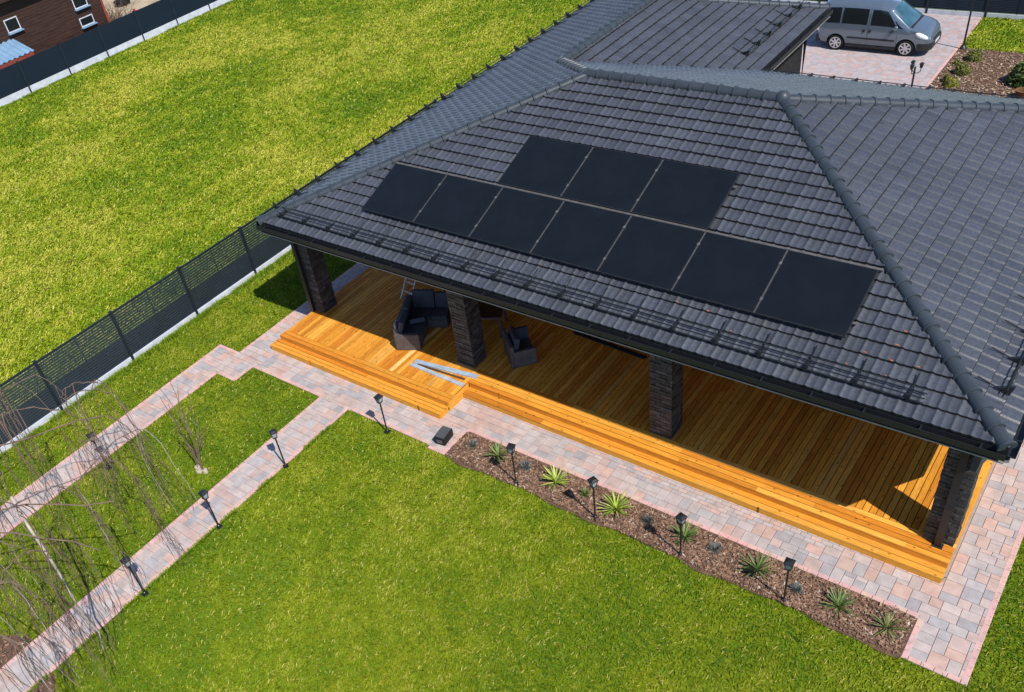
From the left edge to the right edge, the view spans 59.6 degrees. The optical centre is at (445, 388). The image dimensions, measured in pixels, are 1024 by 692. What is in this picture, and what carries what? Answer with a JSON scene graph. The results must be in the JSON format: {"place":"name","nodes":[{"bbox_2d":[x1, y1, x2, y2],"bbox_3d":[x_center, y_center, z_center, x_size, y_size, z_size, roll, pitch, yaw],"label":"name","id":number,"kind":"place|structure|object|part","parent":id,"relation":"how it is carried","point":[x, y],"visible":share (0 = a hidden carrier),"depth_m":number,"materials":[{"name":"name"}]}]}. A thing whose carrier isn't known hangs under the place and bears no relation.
{"place":"outdoors","nodes":[
{"label":"outdoors","id":0,"kind":"place"},
{"bbox_2d":[0,39,34,68],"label":"shed","id":1,"kind":"structure","parent":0,"point":[12,51],"depth_m":46.66,"materials":[{"name":"blue metal"}]},
{"bbox_2d":[0,0,109,53],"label":"timber house","id":2,"kind":"structure","parent":0,"point":[37,26],"depth_m":48.80,"materials":[{"name":"brown wood"}]},
{"bbox_2d":[3,16,23,34],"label":"window","id":3,"kind":"structure","parent":2,"relation":"in","point":[12,25],"depth_m":47.38,"materials":[{"name":"white paint"}]},
{"bbox_2d":[71,0,90,10],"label":"window","id":4,"kind":"structure","parent":2,"relation":"in","point":[78,5],"depth_m":49.81,"materials":[{"name":"white paint"}]},
{"bbox_2d":[79,14,97,28],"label":"window","id":5,"kind":"structure","parent":2,"relation":"in","point":[86,21],"depth_m":50.43,"materials":[{"name":"white paint"}]},
{"bbox_2d":[113,0,129,6],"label":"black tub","id":6,"kind":"object","parent":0,"point":[118,4],"visible":0.79,"depth_m":57.33,"materials":[{"name":"plastic"}]},
{"bbox_2d":[102,0,158,17],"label":"yard","id":7,"kind":"structure","parent":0,"point":[137,4],"depth_m":57.29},
{"bbox_2d":[105,1,131,21],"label":"bare bush","id":8,"kind":"object","parent":7,"relation":"on","point":[114,16],"visible":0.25,"depth_m":54.21,"materials":[{"name":"beige plant"}]},
{"bbox_2d":[0,0,589,442],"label":"grass","id":9,"kind":"structure","parent":0,"point":[236,16],"depth_m":39.39,"materials":[{"name":"green plant"}]},
{"bbox_2d":[0,0,1023,691],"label":"lawn","id":10,"kind":"structure","parent":0,"point":[314,636],"depth_m":19.20,"materials":[{"name":"green plant"}]},
{"bbox_2d":[0,635,56,691],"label":"tree circle soil","id":11,"kind":"object","parent":10,"relation":"on","point":[8,653],"visible":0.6,"depth_m":18.73,"materials":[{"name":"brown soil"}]},
{"bbox_2d":[0,374,195,691],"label":"weeping tree","id":12,"kind":"object","parent":11,"relation":"in","point":[42,548],"visible":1,"depth_m":17.57,"materials":[{"name":"brown plant"}]},
{"bbox_2d":[85,432,109,469],"bbox_3d":[-8.705,1.583,22.353,0.175,1.191,0.175,-35,45,-26],"label":"garden lamp","id":13,"kind":"object","parent":10,"relation":"on","point":[88,435],"visible":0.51,"depth_m":22.06,"materials":[{"name":"black metal"}]},
{"bbox_2d":[0,0,232,106],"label":"sheet fence","id":14,"kind":"object","parent":10,"relation":"on","point":[31,74],"visible":1,"depth_m":48.65,"materials":[{"name":"metal"}]},
{"bbox_2d":[120,556,148,596],"bbox_3d":[-6.620,4.015,18.961,0.175,1.191,0.175,23,51,35],"label":"garden lamp","id":15,"kind":"object","parent":10,"relation":"on","point":[128,565],"visible":0.93,"depth_m":18.77,"materials":[{"name":"black metal"}]},
{"bbox_2d":[159,380,208,473],"bbox_3d":[-6.189,0.931,21.371,0.809,2.731,0.816,21,49,33],"label":"sapling","id":16,"kind":"object","parent":10,"relation":"on","point":[199,468],"visible":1,"depth_m":21.50,"materials":[{"name":"brown wood"}]},
{"bbox_2d":[174,418,206,453],"bbox_3d":[-6.344,1.371,22.372,0.949,0.838,0.836,-23,41,-14],"label":"bare shrub","id":17,"kind":"object","parent":10,"relation":"on","point":[200,445],"visible":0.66,"depth_m":22.47,"materials":[{"name":"brown plant"}]},
{"bbox_2d":[197,488,222,529],"bbox_3d":[-5.320,2.746,20.167,0.175,1.191,0.175,22,50,34],"label":"garden lamp","id":18,"kind":"object","parent":10,"relation":"on","point":[203,493],"visible":1,"depth_m":19.90,"materials":[{"name":"black metal"}]},
{"bbox_2d":[0,99,436,451],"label":"slatted fence","id":19,"kind":"object","parent":10,"relation":"on","point":[132,354],"visible":0.61,"depth_m":26.08,"materials":[{"name":"metal"}]},
{"bbox_2d":[269,428,288,467],"bbox_3d":[-4.003,1.451,21.400,0.175,1.191,0.175,-23,41,-14],"label":"garden lamp","id":20,"kind":"object","parent":10,"relation":"on","point":[273,433],"visible":1,"depth_m":21.21,"materials":[{"name":"black metal"}]},
{"bbox_2d":[373,393,390,433],"bbox_3d":[-1.542,0.627,21.803,0.175,1.191,0.175,24,51,35],"label":"garden lamp","id":21,"kind":"object","parent":10,"relation":"on","point":[378,397],"visible":1,"depth_m":21.53,"materials":[{"name":"black metal"}]},
{"bbox_2d":[255,0,1023,546],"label":"bungalow","id":22,"kind":"object","parent":10,"relation":"on","point":[917,194],"visible":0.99,"depth_m":19.08,"materials":[{"name":"tile"}]},
{"bbox_2d":[396,162,883,271],"bbox_3d":[3.389,-3.985,19.648,11.950,0.052,0.056,21,49,33],"label":"mounting rail","id":23,"kind":"object","parent":22,"relation":"attached to","point":[836,259],"visible":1,"depth_m":18.82,"materials":[{"name":"metal"}]},
{"bbox_2d":[497,135,592,197],"bbox_3d":[2.326,-5.233,20.910,1.752,0.562,1.515,21,49,33],"label":"solar panel","id":24,"kind":"object","parent":23,"relation":"on","point":[546,166],"visible":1,"depth_m":20.87,"materials":[{"name":"black glass"}]},
{"bbox_2d":[560,148,592,196],"bbox_3d":[3.020,-4.961,20.427,0.050,0.544,1.493,21,49,33],"label":"panel joint strip","id":25,"kind":"object","parent":24,"relation":"attached to","point":[567,185],"visible":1,"depth_m":20.41,"materials":[{"name":"metal"}]},
{"bbox_2d":[561,147,662,212],"bbox_3d":[3.712,-4.693,19.939,1.752,0.562,1.515,21,49,33],"label":"solar panel","id":26,"kind":"object","parent":23,"relation":"on","point":[612,179],"visible":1,"depth_m":19.90,"materials":[{"name":"black glass"}]},
{"bbox_2d":[630,160,662,212],"bbox_3d":[4.407,-4.421,19.456,0.050,0.544,1.493,21,49,33],"label":"panel joint strip","id":27,"kind":"object","parent":26,"relation":"attached to","point":[656,170],"visible":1,"depth_m":19.43,"materials":[{"name":"metal"}]},
{"bbox_2d":[631,159,739,229],"bbox_3d":[5.099,-4.153,18.968,1.752,0.562,1.515,21,49,33],"label":"solar panel","id":28,"kind":"object","parent":23,"relation":"on","point":[687,194],"visible":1,"depth_m":18.92,"materials":[{"name":"black glass"}]},
{"bbox_2d":[445,432,916,658],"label":"bark chips","id":29,"kind":"object","parent":10,"relation":"on","point":[777,584],"visible":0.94,"depth_m":17.99,"materials":[{"name":"brown wood"}]},
{"bbox_2d":[467,439,477,449],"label":"tuft plant","id":30,"kind":"object","parent":29,"relation":"on","point":[473,444],"visible":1,"depth_m":21.25,"materials":[{"name":"grey plant"}]},
{"bbox_2d":[484,441,508,463],"bbox_3d":[1.200,1.472,20.812,0.668,0.287,0.637,-5,40,7],"label":"yucca plant","id":31,"kind":"object","parent":29,"relation":"on","point":[497,449],"visible":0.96,"depth_m":20.85,"materials":[{"name":"green plant"}]},
{"bbox_2d":[506,443,518,484],"bbox_3d":[1.506,1.692,19.814,0.175,1.191,0.175,12,45,25],"label":"garden lamp","id":32,"kind":"object","parent":29,"relation":"on","point":[510,447],"visible":1,"depth_m":19.53,"materials":[{"name":"black metal"}]},
{"bbox_2d":[519,459,532,471],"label":"tuft plant","id":33,"kind":"object","parent":29,"relation":"on","point":[525,465],"visible":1,"depth_m":20.43,"materials":[{"name":"grey plant"}]},
{"bbox_2d":[541,464,569,490],"bbox_3d":[2.443,1.942,19.889,0.766,0.376,0.800,15,46,28],"label":"yucca plant","id":34,"kind":"object","parent":29,"relation":"on","point":[555,479],"visible":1,"depth_m":19.93,"materials":[{"name":"green plant"}]},
{"bbox_2d":[579,486,590,497],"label":"tuft plant","id":35,"kind":"object","parent":29,"relation":"on","point":[585,491],"visible":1,"depth_m":19.54,"materials":[{"name":"green plant"}]},
{"bbox_2d":[587,476,598,520],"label":"garden lamp","id":36,"kind":"object","parent":29,"relation":"on","point":[593,481],"visible":1,"depth_m":18.40,"materials":[{"name":"black metal"}]},
{"bbox_2d":[596,490,634,517],"bbox_3d":[3.612,2.453,18.995,0.854,0.387,0.812,-21,41,-12],"label":"yucca plant","id":37,"kind":"object","parent":29,"relation":"on","point":[615,506],"visible":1,"depth_m":19.05,"materials":[{"name":"green plant"}]},
{"bbox_2d":[642,513,653,525],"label":"tuft plant","id":38,"kind":"object","parent":29,"relation":"on","point":[648,519],"visible":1,"depth_m":18.69,"materials":[{"name":"grey plant"}]},
{"bbox_2d":[675,512,687,557],"bbox_3d":[4.652,2.916,17.612,0.175,1.191,0.175,-33,44,-24],"label":"garden lamp","id":39,"kind":"object","parent":29,"relation":"on","point":[681,517],"visible":1,"depth_m":17.32,"materials":[{"name":"black metal"}]},
{"bbox_2d":[668,518,700,544],"bbox_3d":[4.904,2.933,18.167,0.669,0.341,0.682,-9,39,3],"label":"yucca plant","id":40,"kind":"object","parent":29,"relation":"on","point":[686,533],"visible":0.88,"depth_m":18.23,"materials":[{"name":"green plant"}]},
{"bbox_2d":[706,541,725,554],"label":"tuft plant","id":41,"kind":"object","parent":29,"relation":"on","point":[715,546],"visible":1,"depth_m":17.89,"materials":[{"name":"grey plant"}]},
{"bbox_2d":[735,547,777,579],"bbox_3d":[6.049,3.406,17.309,0.853,0.355,0.713,-10,39,2],"label":"yucca plant","id":42,"kind":"object","parent":29,"relation":"on","point":[760,564],"visible":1,"depth_m":17.36,"materials":[{"name":"green plant"}]},
{"bbox_2d":[779,557,795,603],"bbox_3d":[6.300,3.566,16.448,0.175,1.191,0.175,19,48,31],"label":"garden lamp","id":43,"kind":"object","parent":29,"relation":"on","point":[788,563],"visible":1,"depth_m":16.16,"materials":[{"name":"black metal"}]},
{"bbox_2d":[788,582,805,594],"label":"tuft plant","id":44,"kind":"object","parent":29,"relation":"on","point":[796,587],"visible":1,"depth_m":16.90,"materials":[{"name":"grey plant"}]},
{"bbox_2d":[819,585,858,618],"bbox_3d":[7.291,3.927,16.403,0.753,0.345,0.718,25,52,36],"label":"yucca plant","id":45,"kind":"object","parent":29,"relation":"on","point":[840,601],"visible":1,"depth_m":16.49,"materials":[{"name":"green plant"}]},
{"bbox_2d":[868,607,911,641],"bbox_3d":[7.912,4.203,15.945,0.704,0.322,0.728,-22,41,-13],"label":"yucca plant","id":46,"kind":"object","parent":29,"relation":"on","point":[887,623],"visible":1,"depth_m":15.99,"materials":[{"name":"green plant"}]},
{"bbox_2d":[770,0,1023,19],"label":"slatted fence","id":47,"kind":"object","parent":10,"relation":"on","point":[1013,9],"visible":0.61,"depth_m":35.93,"materials":[{"name":"metal"}]},
{"bbox_2d":[929,48,1023,98],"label":"mulch bed","id":48,"kind":"object","parent":10,"relation":"on","point":[1017,57],"visible":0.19,"depth_m":32.16,"materials":[{"name":"brown wood"}]},
{"bbox_2d":[942,73,950,81],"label":"round shrub","id":49,"kind":"object","parent":48,"relation":"on","point":[947,76],"visible":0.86,"depth_m":31.92,"materials":[{"name":"green plant"}]},
{"bbox_2d":[943,77,959,87],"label":"round shrub","id":50,"kind":"object","parent":48,"relation":"on","point":[953,81],"visible":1,"depth_m":31.57,"materials":[{"name":"green plant"}]},
{"bbox_2d":[952,59,960,64],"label":"round shrub","id":51,"kind":"object","parent":48,"relation":"on","point":[956,61],"visible":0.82,"depth_m":32.87,"materials":[{"name":"green plant"}]},
{"bbox_2d":[953,61,970,76],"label":"round shrub","id":52,"kind":"object","parent":48,"relation":"on","point":[961,67],"visible":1,"depth_m":32.12,"materials":[{"name":"green plant"}]},
{"bbox_2d":[959,0,973,49],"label":"lamp post","id":53,"kind":"object","parent":48,"relation":"on","point":[963,47],"visible":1,"depth_m":33.41,"materials":[{"name":"black metal"}]},
{"bbox_2d":[965,49,982,61],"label":"round shrub","id":54,"kind":"object","parent":48,"relation":"on","point":[973,54],"visible":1,"depth_m":32.85,"materials":[{"name":"green plant"}]},
{"bbox_2d":[1005,60,1023,87],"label":"round shrub","id":55,"kind":"object","parent":48,"relation":"on","point":[1016,79],"visible":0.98,"depth_m":30.76,"materials":[{"name":"green plant"}]},
{"bbox_2d":[1015,87,1023,98],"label":"plant pot","id":56,"kind":"object","parent":48,"relation":"on","point":[1019,91],"visible":0.78,"depth_m":30.20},
{"bbox_2d":[0,263,1023,691],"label":"garden path","id":57,"kind":"structure","parent":0,"point":[954,611],"depth_m":19.48,"materials":[{"name":"stone"}]},
{"bbox_2d":[434,426,452,445],"bbox_3d":[-0.051,1.152,21.571,0.280,0.237,0.428,14,46,28],"label":"speaker box","id":58,"kind":"object","parent":57,"relation":"on","point":[443,435],"visible":1,"depth_m":21.48,"materials":[{"name":"black plastic"}]},
{"bbox_2d":[270,267,993,583],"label":"wooden deck","id":59,"kind":"structure","parent":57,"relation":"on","point":[861,486],"depth_m":20.45,"materials":[{"name":"brown wood"}]},
{"bbox_2d":[400,278,416,298],"bbox_3d":[-0.760,-4.099,25.483,0.415,2.779,1.880,25,51,36],"label":"ladder","id":60,"kind":"object","parent":59,"relation":"on","point":[404,285],"visible":0.12,"depth_m":25.85,"materials":[{"name":"metal"}]},
{"bbox_2d":[393,289,450,349],"bbox_3d":[-0.634,-1.931,24.327,1.270,0.913,1.700,0,41,14],"label":"corner sofa","id":61,"kind":"object","parent":59,"relation":"on","point":[421,311],"visible":0.94,"depth_m":24.45,"materials":[{"name":"wicker"}]},
{"bbox_2d":[410,363,464,386],"bbox_3d":[-0.230,-0.359,23.074,1.800,0.035,0.115,22,50,34],"label":"metal profile","id":62,"kind":"object","parent":59,"relation":"on","point":[441,376],"visible":1,"depth_m":23.04,"materials":[{"name":"silver metal"}]},
{"bbox_2d":[417,364,464,379],"bbox_3d":[-0.126,-0.432,23.146,1.500,0.024,0.051,18,48,31],"label":"wooden batten","id":63,"kind":"object","parent":59,"relation":"on","point":[446,373],"visible":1,"depth_m":23.11,"materials":[{"name":"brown wood"}]},
{"bbox_2d":[414,359,478,378],"bbox_3d":[0.004,-0.508,23.197,1.916,0.035,0.145,15,46,28],"label":"metal profile","id":64,"kind":"object","parent":59,"relation":"on","point":[451,370],"visible":1,"depth_m":23.15,"materials":[{"name":"silver metal"}]},
{"bbox_2d":[478,301,507,338],"bbox_3d":[1.048,-1.881,24.054,1.100,0.718,0.900,1,41,14],"label":"garden table","id":65,"kind":"object","parent":59,"relation":"on","point":[488,311],"visible":0.34,"depth_m":23.66,"materials":[{"name":"wicker"}]},
{"bbox_2d":[502,325,536,367],"bbox_3d":[1.887,-1.143,22.903,0.650,0.772,0.890,-14,40,-3],"label":"armchair","id":66,"kind":"object","parent":59,"relation":"on","point":[520,348],"visible":1,"depth_m":22.72,"materials":[{"name":"wicker"}]},
{"bbox_2d":[573,331,646,358],"bbox_3d":[4.209,-1.129,22.947,2.160,0.036,0.120,24,51,35],"label":"floor bar","id":67,"kind":"object","parent":59,"relation":"on","point":[619,348],"visible":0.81,"depth_m":22.90,"materials":[{"name":"black wood"}]},
{"bbox_2d":[800,13,982,87],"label":"driveway","id":68,"kind":"structure","parent":0,"point":[824,58],"depth_m":34.30,"materials":[{"name":"stone"}]},
{"bbox_2d":[816,0,941,55],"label":"parked van","id":69,"kind":"object","parent":68,"relation":"on","point":[904,27],"visible":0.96,"depth_m":34.15,"materials":[{"name":"grey metal"}]},
{"bbox_3d":[15.216,-14.657,34.935,0.614,0.569,0.157,21,49,33],"label":"window","id":70,"kind":"part","parent":69,"relation":"part of","materials":[{"name":"black glass"}]},
{"bbox_3d":[15.876,-14.403,34.453,0.945,0.554,0.147,21,49,33],"label":"window","id":71,"kind":"part","parent":69,"relation":"part of","materials":[{"name":"black glass"}]},
{"bbox_3d":[16.745,-14.055,33.865,1.002,0.574,0.159,21,49,33],"label":"window","id":72,"kind":"part","parent":69,"relation":"part of","materials":[{"name":"black glass"}]},
{"bbox_2d":[910,60,924,86],"bbox_3d":[15.620,-9.981,29.841,0.436,1.905,0.446,21,49,33],"label":"lamp post","id":73,"kind":"object","parent":68,"relation":"on","point":[912,65],"visible":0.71,"depth_m":29.38,"materials":[{"name":"black metal"}]},
{"bbox_2d":[960,16,1023,53],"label":"grass","id":74,"kind":"structure","parent":0,"point":[990,32],"depth_m":34.28,"materials":[{"name":"green plant"}]},
{"bbox_3d":[2.718,-2.967,19.255,11.950,0.053,0.056,21,49,33],"label":"mounting rail","id":75,"kind":"object","parent":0,"visible":0},
{"bbox_2d":[362,163,446,222],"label":"solar panel","id":76,"kind":"object","parent":75,"relation":"attached to","point":[403,192],"visible":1,"depth_m":22.11,"materials":[{"name":"black glass"}]},
{"bbox_2d":[414,175,446,219],"bbox_3d":[-0.376,-4.618,21.682,0.050,0.544,1.493,21,49,33],"label":"panel joint strip","id":77,"kind":"object","parent":76,"relation":"attached to","point":[430,197],"visible":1,"depth_m":21.71,"materials":[{"name":"metal"}]},
{"bbox_2d":[413,175,502,237],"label":"solar panel","id":78,"kind":"object","parent":75,"relation":"attached to","point":[455,205],"visible":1,"depth_m":21.18,"materials":[{"name":"black glass"}]},
{"bbox_2d":[469,188,502,235],"bbox_3d":[0.946,-4.103,20.756,0.050,0.544,1.493,21,49,33],"label":"panel joint strip","id":79,"kind":"object","parent":78,"relation":"attached to","point":[485,212],"visible":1,"depth_m":20.74,"materials":[{"name":"metal"}]},
{"bbox_2d":[469,187,563,253],"bbox_3d":[1.606,-3.848,20.291,1.671,0.562,1.515,21,49,33],"label":"solar panel","id":80,"kind":"object","parent":75,"relation":"attached to","point":[516,220],"visible":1,"depth_m":20.26,"materials":[{"name":"black glass"}]},
{"bbox_2d":[530,202,563,252],"bbox_3d":[2.268,-3.589,19.831,0.050,0.544,1.493,21,49,33],"label":"panel joint strip","id":81,"kind":"object","parent":80,"relation":"attached to","point":[546,227],"visible":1,"depth_m":19.79,"materials":[{"name":"metal"}]},
{"bbox_2d":[530,201,630,271],"bbox_3d":[2.928,-3.333,19.366,1.671,0.562,1.515,21,49,33],"label":"solar panel","id":82,"kind":"object","parent":75,"relation":"attached to","point":[580,235],"visible":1,"depth_m":19.33,"materials":[{"name":"black glass"}]},
{"bbox_2d":[597,216,631,270],"bbox_3d":[3.590,-3.074,18.905,0.050,0.544,1.493,21,49,33],"label":"panel joint strip","id":83,"kind":"object","parent":82,"relation":"attached to","point":[604,258],"visible":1,"depth_m":18.89,"materials":[{"name":"metal"}]},
{"bbox_2d":[597,215,704,291],"bbox_3d":[4.250,-2.818,18.440,1.671,0.562,1.515,21,49,33],"label":"solar panel","id":84,"kind":"object","parent":75,"relation":"attached to","point":[651,253],"visible":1,"depth_m":18.40,"materials":[{"name":"black glass"}]},
{"bbox_2d":[671,232,705,291],"bbox_3d":[4.912,-2.559,17.980,0.050,0.544,1.493,21,49,33],"label":"panel joint strip","id":85,"kind":"object","parent":84,"relation":"attached to","point":[698,244],"visible":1,"depth_m":17.96,"materials":[{"name":"metal"}]},
{"bbox_2d":[672,232,786,313],"bbox_3d":[5.572,-2.303,17.514,1.671,0.562,1.515,21,49,33],"label":"solar panel","id":86,"kind":"object","parent":75,"relation":"attached to","point":[731,272],"visible":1,"depth_m":17.48,"materials":[{"name":"black glass"}]},
{"bbox_2d":[754,250,878,337],"bbox_3d":[6.894,-1.788,16.589,1.671,0.562,1.515,21,49,33],"label":"solar panel","id":87,"kind":"object","parent":75,"relation":"attached to","point":[819,294],"visible":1,"depth_m":16.55,"materials":[{"name":"black glass"}]},
{"bbox_2d":[753,250,787,312],"bbox_3d":[6.234,-2.044,17.054,0.050,0.544,1.493,21,49,33],"label":"panel joint strip","id":88,"kind":"object","parent":87,"relation":"attached to","point":[761,298],"visible":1,"depth_m":17.04,"materials":[{"name":"metal"}]}
]}

